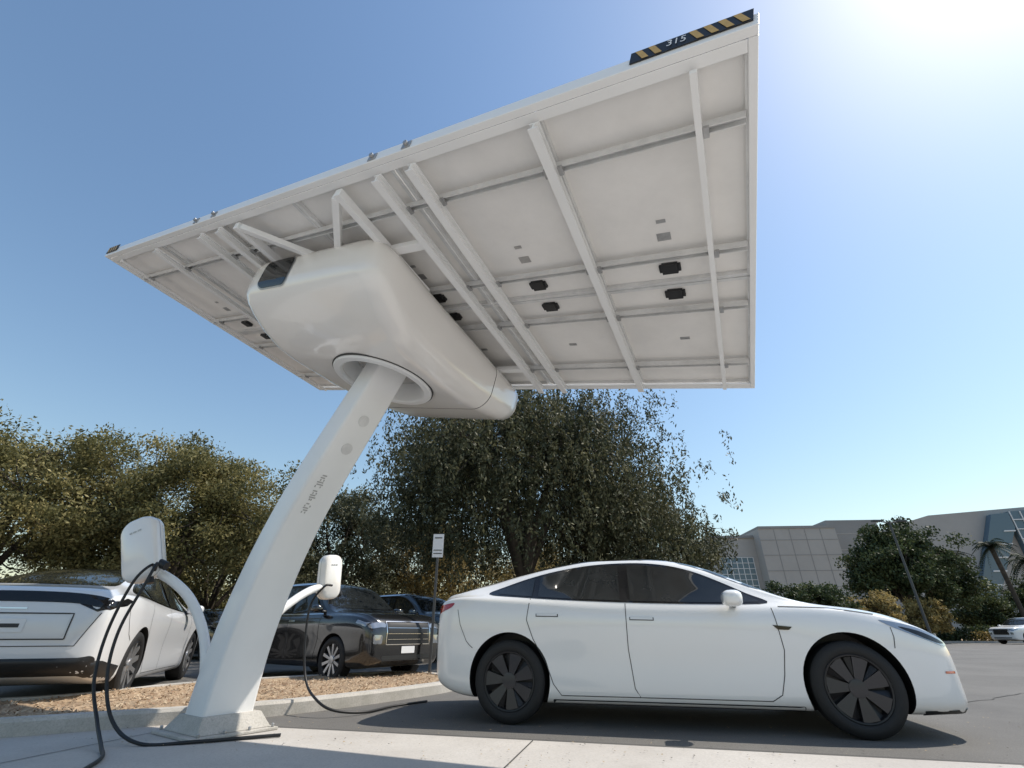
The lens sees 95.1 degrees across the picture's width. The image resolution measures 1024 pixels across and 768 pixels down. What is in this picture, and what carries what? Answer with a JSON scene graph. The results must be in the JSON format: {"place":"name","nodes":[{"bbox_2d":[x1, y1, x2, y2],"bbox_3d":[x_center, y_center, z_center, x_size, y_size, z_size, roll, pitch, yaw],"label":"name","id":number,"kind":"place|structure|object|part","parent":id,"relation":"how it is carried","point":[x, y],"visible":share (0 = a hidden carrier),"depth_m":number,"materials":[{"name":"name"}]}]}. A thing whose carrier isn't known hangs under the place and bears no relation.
{"place":"outdoors","nodes":[
{"label":"outdoors","id":0,"kind":"place"},
{"bbox_2d":[0,638,1023,764],"bbox_3d":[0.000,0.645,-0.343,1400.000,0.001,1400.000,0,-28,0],"label":"ground","id":1,"kind":"structure","parent":0,"point":[984,674],"depth_m":4.32,"materials":[{"name":"grey asphalt"}]},
{"bbox_2d":[0,399,186,577],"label":"acacia tree","id":2,"kind":"object","parent":1,"relation":"on","point":[20,499],"visible":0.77,"depth_m":13.51,"materials":[{"name":"green plant"}]},
{"bbox_2d":[0,569,203,690],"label":"white hatchback","id":3,"kind":"object","parent":1,"relation":"on","point":[54,624],"visible":0.94,"depth_m":5.30,"materials":[{"name":"white paint"}]},
{"bbox_3d":[-5.924,2.746,6.587,1.341,0.326,2.459,10,-30,-18],"label":"rear window","id":4,"kind":"part","parent":3,"relation":"part of","materials":[{"name":"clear glass"}]},
{"bbox_3d":[-4.982,2.772,6.287,0.201,0.195,0.389,10,-30,-18],"label":"window glass","id":5,"kind":"part","parent":3,"relation":"part of","materials":[{"name":"black glass"}]},
{"bbox_3d":[-5.225,3.048,6.873,0.239,0.364,0.865,10,-30,-18],"label":"window glass","id":6,"kind":"part","parent":3,"relation":"part of","materials":[{"name":"black glass"}]},
{"bbox_3d":[-5.612,3.563,7.813,0.237,0.394,1.221,10,-30,-18],"label":"window glass","id":7,"kind":"part","parent":3,"relation":"part of","materials":[{"name":"black glass"}]},
{"bbox_2d":[20,425,301,592],"bbox_3d":[-10.788,5.119,15.822,8.378,7.402,7.606,0,-28,0],"label":"acacia tree","id":8,"kind":"object","parent":1,"relation":"on","point":[223,510],"visible":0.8,"depth_m":14.89,"materials":[{"name":"green plant"}]},
{"bbox_2d":[193,609,223,659],"bbox_3d":[-9.851,8.239,15.480,4.703,1.445,2.210,-18,-33,30],"label":"black sedan","id":9,"kind":"object","parent":1,"relation":"on","point":[212,617],"visible":0.09,"depth_m":14.67,"materials":[{"name":"black paint"}]},
{"bbox_2d":[107,524,325,608],"bbox_3d":[-13.556,8.893,21.320,10.520,6.010,7.468,0,-28,0],"label":"acacia tree","id":10,"kind":"object","parent":1,"relation":"on","point":[195,587],"visible":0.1,"depth_m":20.50,"materials":[{"name":"green plant"}]},
{"bbox_2d":[0,670,438,716],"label":"mulch bed","id":11,"kind":"object","parent":1,"relation":"on","point":[180,695],"visible":0.74,"depth_m":5.42,"materials":[{"name":"beige"}]},
{"bbox_2d":[428,534,443,673],"bbox_3d":[-1.400,3.925,8.437,0.200,2.350,0.060,0,-28,0],"label":"parking sign","id":12,"kind":"object","parent":11,"relation":"on","point":[438,544],"visible":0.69,"depth_m":8.66,"materials":[{"name":"grey metal"}]},
{"bbox_2d":[0,671,450,737],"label":"kerb","id":13,"kind":"structure","parent":1,"relation":"on","point":[20,726],"depth_m":4.59,"materials":[{"name":"concrete"}]},
{"bbox_2d":[0,572,472,608],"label":"distant trees","id":14,"kind":"object","parent":1,"relation":"on","point":[225,590],"visible":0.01,"depth_m":42.82,"materials":[{"name":"green plant"}]},
{"bbox_2d":[267,480,415,594],"bbox_3d":[-7.676,7.656,20.459,6.905,7.322,7.867,12,-30,-21],"label":"acacia tree","id":15,"kind":"object","parent":1,"relation":"on","point":[308,571],"visible":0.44,"depth_m":19.76,"materials":[{"name":"green plant"}]},
{"bbox_2d":[266,583,437,676],"bbox_3d":[-3.549,4.771,9.152,4.436,1.628,2.088,-19,-33,31],"label":"black suv","id":16,"kind":"object","parent":1,"relation":"on","point":[353,627],"visible":0.75,"depth_m":8.01,"materials":[{"name":"black paint"}]},
{"bbox_3d":[-4.417,4.221,9.103,0.800,0.432,0.139,-19,-33,31],"label":"window glass","id":17,"kind":"part","parent":16,"relation":"part of","materials":[{"name":"black glass"}]},
{"bbox_3d":[-3.686,3.982,8.642,0.847,0.422,0.135,-19,-33,31],"label":"window glass","id":18,"kind":"part","parent":16,"relation":"part of","materials":[{"name":"black glass"}]},
{"bbox_2d":[282,555,427,713],"bbox_3d":[-1.840,2.734,5.265,2.152,1.566,0.784,20,-34,-33],"label":"ev charger","id":19,"kind":"object","parent":1,"relation":"on","point":[327,586],"visible":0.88,"depth_m":5.41,"materials":[{"name":"white plastic"}]},
{"bbox_2d":[379,594,445,661],"bbox_3d":[-3.033,7.629,14.772,5.063,1.858,2.384,-19,-34,32],"label":"grey suv","id":20,"kind":"object","parent":1,"relation":"on","point":[420,604],"visible":0.11,"depth_m":14.37,"materials":[{"name":"blue paint"}]},
{"bbox_3d":[-4.030,7.012,14.735,0.914,0.493,0.159,-19,-34,32],"label":"window glass","id":21,"kind":"part","parent":20,"relation":"part of","materials":[{"name":"black glass"}]},
{"bbox_3d":[-3.209,6.730,14.193,0.966,0.482,0.154,-19,-34,32],"label":"window glass","id":22,"kind":"part","parent":20,"relation":"part of","materials":[{"name":"black glass"}]},
{"bbox_2d":[353,525,502,600],"bbox_3d":[-4.226,9.960,23.596,8.040,6.237,6.730,-8,-29,15],"label":"acacia tree","id":23,"kind":"object","parent":1,"relation":"on","point":[451,590],"visible":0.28,"depth_m":22.11,"materials":[{"name":"green plant"}]},
{"bbox_2d":[23,670,1012,767],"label":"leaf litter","id":24,"kind":"object","parent":1,"relation":"on","point":[566,732],"visible":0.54,"depth_m":3.49,"materials":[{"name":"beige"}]},
{"bbox_2d":[318,389,742,593],"bbox_3d":[0.790,3.921,16.479,13.665,10.344,12.054,0,-28,0],"label":"weeping tree","id":25,"kind":"object","parent":1,"relation":"on","point":[465,466],"visible":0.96,"depth_m":14.44,"materials":[{"name":"green plant"}]},
{"bbox_2d":[479,534,586,583],"bbox_3d":[1.867,12.273,27.811,8.620,6.057,7.176,0,-28,0],"label":"acacia tree","id":26,"kind":"object","parent":1,"relation":"on","point":[503,577],"visible":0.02,"depth_m":26.79,"materials":[{"name":"green plant"}]},
{"bbox_2d":[537,474,738,574],"bbox_3d":[4.938,6.656,18.413,8.393,7.140,8.446,0,-28,0],"label":"weeping tree","id":27,"kind":"object","parent":1,"relation":"on","point":[706,555],"visible":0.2,"depth_m":16.96,"materials":[{"name":"green plant"}]},
{"bbox_2d":[437,559,967,739],"bbox_3d":[1.597,2.658,4.983,4.554,1.445,2.210,-7,-29,12],"label":"white sedan","id":28,"kind":"object","parent":1,"relation":"on","point":[623,632],"visible":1,"depth_m":4.17,"materials":[{"name":"white paint"}]},
{"bbox_3d":[0.047,2.111,4.849,0.361,0.180,0.186,-7,-29,12],"label":"window glass","id":29,"kind":"part","parent":28,"relation":"part of","materials":[{"name":"black glass"}]},
{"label":"window glass","id":30,"kind":"part","parent":28,"relation":"part of","materials":[{"name":"black glass"}]},
{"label":"window glass","id":31,"kind":"part","parent":28,"relation":"part of","materials":[{"name":"black glass"}]},
{"bbox_2d":[693,538,764,590],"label":"wall","id":32,"kind":"structure","parent":1,"relation":"on","point":[746,547],"depth_m":76.79,"materials":[{"name":"concrete"}]},
{"bbox_2d":[708,535,753,538],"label":"parapet","id":33,"kind":"structure","parent":32,"relation":"on","point":[747,536],"depth_m":77.64,"materials":[{"name":"stone"}]},
{"bbox_2d":[720,558,759,588],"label":"window wall","id":34,"kind":"structure","parent":32,"relation":"attached to","point":[747,571],"depth_m":75.36,"materials":[{"name":"blue glass"}]},
{"bbox_2d":[746,528,857,602],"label":"wall","id":35,"kind":"structure","parent":1,"relation":"on","point":[765,540],"depth_m":73.66,"materials":[{"name":"concrete"}]},
{"bbox_2d":[773,529,787,584],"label":"cladding joint","id":36,"kind":"object","parent":35,"relation":"attached to","point":[780,556],"visible":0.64,"depth_m":73.65,"materials":[{"name":"stone"}]},
{"bbox_2d":[740,525,834,535],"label":"parapet","id":37,"kind":"structure","parent":35,"relation":"on","point":[783,527],"depth_m":75.59,"materials":[{"name":"stone"}]},
{"bbox_2d":[788,529,802,581],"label":"cladding joint","id":38,"kind":"object","parent":35,"relation":"attached to","point":[795,555],"visible":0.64,"depth_m":73.62,"materials":[{"name":"stone"}]},
{"bbox_2d":[764,554,841,555],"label":"cladding joint","id":39,"kind":"object","parent":35,"relation":"attached to","point":[808,554],"visible":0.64,"depth_m":73.45,"materials":[{"name":"stone"}]},
{"bbox_2d":[769,570,845,570],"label":"cladding joint","id":40,"kind":"object","parent":35,"relation":"attached to","point":[807,570],"visible":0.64,"depth_m":72.50,"materials":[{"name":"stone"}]},
{"bbox_2d":[804,529,819,583],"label":"cladding joint","id":41,"kind":"object","parent":35,"relation":"attached to","point":[811,555],"visible":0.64,"depth_m":73.36,"materials":[{"name":"stone"}]},
{"bbox_2d":[787,539,837,539],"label":"cladding joint","id":42,"kind":"object","parent":35,"relation":"attached to","point":[812,539],"visible":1,"depth_m":74.52,"materials":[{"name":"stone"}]},
{"bbox_2d":[819,529,837,588],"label":"cladding joint","id":43,"kind":"object","parent":35,"relation":"attached to","point":[828,558],"visible":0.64,"depth_m":73.07,"materials":[{"name":"stone"}]},
{"bbox_2d":[762,580,864,609],"bbox_3d":[19.586,14.872,30.609,6.069,4.139,4.363,0,-28,0],"label":"bush","id":44,"kind":"object","parent":1,"relation":"on","point":[825,594],"visible":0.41,"depth_m":30.33,"materials":[{"name":"green plant"}]},
{"bbox_2d":[813,520,908,622],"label":"wall","id":45,"kind":"structure","parent":1,"relation":"on","point":[847,526],"depth_m":76.70,"materials":[{"name":"concrete"}]},
{"bbox_2d":[843,589,907,622],"bbox_3d":[25.914,16.369,32.904,4.038,3.694,4.148,0,-28,0],"label":"bush","id":46,"kind":"object","parent":1,"relation":"on","point":[881,602],"visible":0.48,"depth_m":32.92,"materials":[{"name":"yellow plant"}]},
{"bbox_2d":[833,515,962,607],"bbox_3d":[33.287,16.566,40.325,8.749,10.230,8.237,0,-28,0],"label":"ficus tree","id":47,"kind":"object","parent":1,"relation":"on","point":[874,563],"visible":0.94,"depth_m":39.14,"materials":[{"name":"green plant"}]},
{"bbox_2d":[871,520,935,635],"bbox_3d":[23.900,11.757,28.066,2.100,7.050,0.440,0,-28,0],"label":"street lamp","id":48,"kind":"object","parent":1,"relation":"on","point":[913,587],"visible":0.73,"depth_m":28.19,"materials":[{"name":"grey metal"}]},
{"bbox_2d":[901,597,957,633],"bbox_3d":[32.227,18.336,36.342,3.526,3.439,3.954,0,-28,0],"label":"bush","id":49,"kind":"object","parent":1,"relation":"on","point":[937,616],"visible":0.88,"depth_m":35.69,"materials":[{"name":"green plant"}]},
{"bbox_2d":[943,641,1023,642],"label":"kerb","id":50,"kind":"structure","parent":1,"relation":"on","point":[981,642],"depth_m":37.82,"materials":[{"name":"concrete"}]},
{"bbox_2d":[989,617,1023,643],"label":"white suv","id":51,"kind":"object","parent":1,"relation":"on","point":[1008,629],"visible":1,"depth_m":34.36,"materials":[{"name":"white paint"}]},
{"bbox_2d":[0,725,1023,767],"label":"concrete pavement","id":52,"kind":"structure","parent":0,"point":[319,748],"depth_m":3.16,"materials":[{"name":"grey concrete"}]},
{"bbox_2d":[83,516,280,767],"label":"ev charger","id":53,"kind":"object","parent":52,"relation":"on","point":[143,554],"visible":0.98,"depth_m":4.27,"materials":[{"name":"white plastic"}]},
{"bbox_2d":[105,8,758,740],"bbox_3d":[-1.084,0.503,4.213,6.501,4.517,3.321,-14,-31,24],"label":"solar charging canopy","id":54,"kind":"object","parent":52,"relation":"on","point":[597,230],"visible":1,"depth_m":3.77,"materials":[{"name":"metal"}]},
{"bbox_2d":[258,257,293,287],"bbox_3d":[-2.102,-0.997,4.168,0.436,0.349,0.019,-14,-31,24],"label":"camera window","id":55,"kind":"structure","parent":54,"relation":"in","point":[275,273],"depth_m":4.16,"materials":[{"name":"black glass"}]},
{"bbox_2d":[2,727,1021,767],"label":"pavement joints","id":56,"kind":"object","parent":52,"relation":"on","point":[611,743],"visible":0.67,"depth_m":3.31,"materials":[{"name":"grey concrete"}]},
{"bbox_2d":[0,0,1023,598],"label":"sky","id":57,"kind":"structure","parent":0,"point":[889,344],"materials":[{"name":"blue"}]},
{"bbox_2d":[881,507,1023,634],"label":"wall","id":58,"kind":"structure","parent":0,"point":[966,523],"depth_m":78.00,"materials":[{"name":"concrete"}]},
{"bbox_2d":[977,513,1014,596],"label":"stair glass","id":59,"kind":"object","parent":58,"relation":"attached to","point":[996,525],"visible":0.47,"depth_m":75.49,"materials":[{"name":"glass"}]},
{"bbox_2d":[1004,510,1023,553],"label":"stair glass","id":60,"kind":"object","parent":58,"relation":"attached to","point":[1017,515],"visible":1,"depth_m":76.14,"materials":[{"name":"blue glass"}]},
{"bbox_2d":[1008,511,1023,542],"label":"mullion","id":61,"kind":"object","parent":58,"relation":"attached to","point":[1016,526],"visible":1,"depth_m":76.05,"materials":[{"name":"white metal"}]},
{"label":"verge","id":62,"kind":"structure","parent":0,"visible":0},
{"bbox_2d":[889,525,1002,639],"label":"ficus tree","id":63,"kind":"object","parent":62,"relation":"on","point":[968,583],"visible":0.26,"depth_m":41.26,"materials":[{"name":"green plant"}]},
{"bbox_2d":[949,549,985,639],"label":"palm tree","id":64,"kind":"object","parent":62,"relation":"on","point":[960,553],"visible":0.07,"depth_m":48.35,"materials":[{"name":"green plant"}]},
{"bbox_2d":[934,624,1013,640],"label":"hedge","id":65,"kind":"object","parent":62,"relation":"on","point":[958,632],"visible":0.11,"depth_m":40.66,"materials":[{"name":"green plant"}]},
{"bbox_2d":[949,591,1019,629],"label":"bush","id":66,"kind":"object","parent":62,"relation":"on","point":[996,611],"visible":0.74,"depth_m":45.77,"materials":[{"name":"green plant"}]},
{"bbox_2d":[967,630,1012,640],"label":"hedge","id":67,"kind":"object","parent":62,"relation":"on","point":[986,633],"visible":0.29,"depth_m":40.38,"materials":[{"name":"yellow plant"}]},
{"bbox_2d":[970,538,1023,616],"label":"palm tree","id":68,"kind":"object","parent":62,"relation":"on","point":[991,546],"visible":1,"depth_m":46.68,"materials":[{"name":"green plant"}]},
{"bbox_2d":[992,574,1023,617],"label":"palm tree","id":69,"kind":"object","parent":62,"relation":"on","point":[1019,589],"visible":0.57,"depth_m":47.84,"materials":[{"name":"green plant"}]},
{"bbox_2d":[1004,553,1023,587],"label":"palm tree","id":70,"kind":"object","parent":62,"relation":"on","point":[1017,565],"visible":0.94,"depth_m":47.32,"materials":[{"name":"green plant"}]}
]}

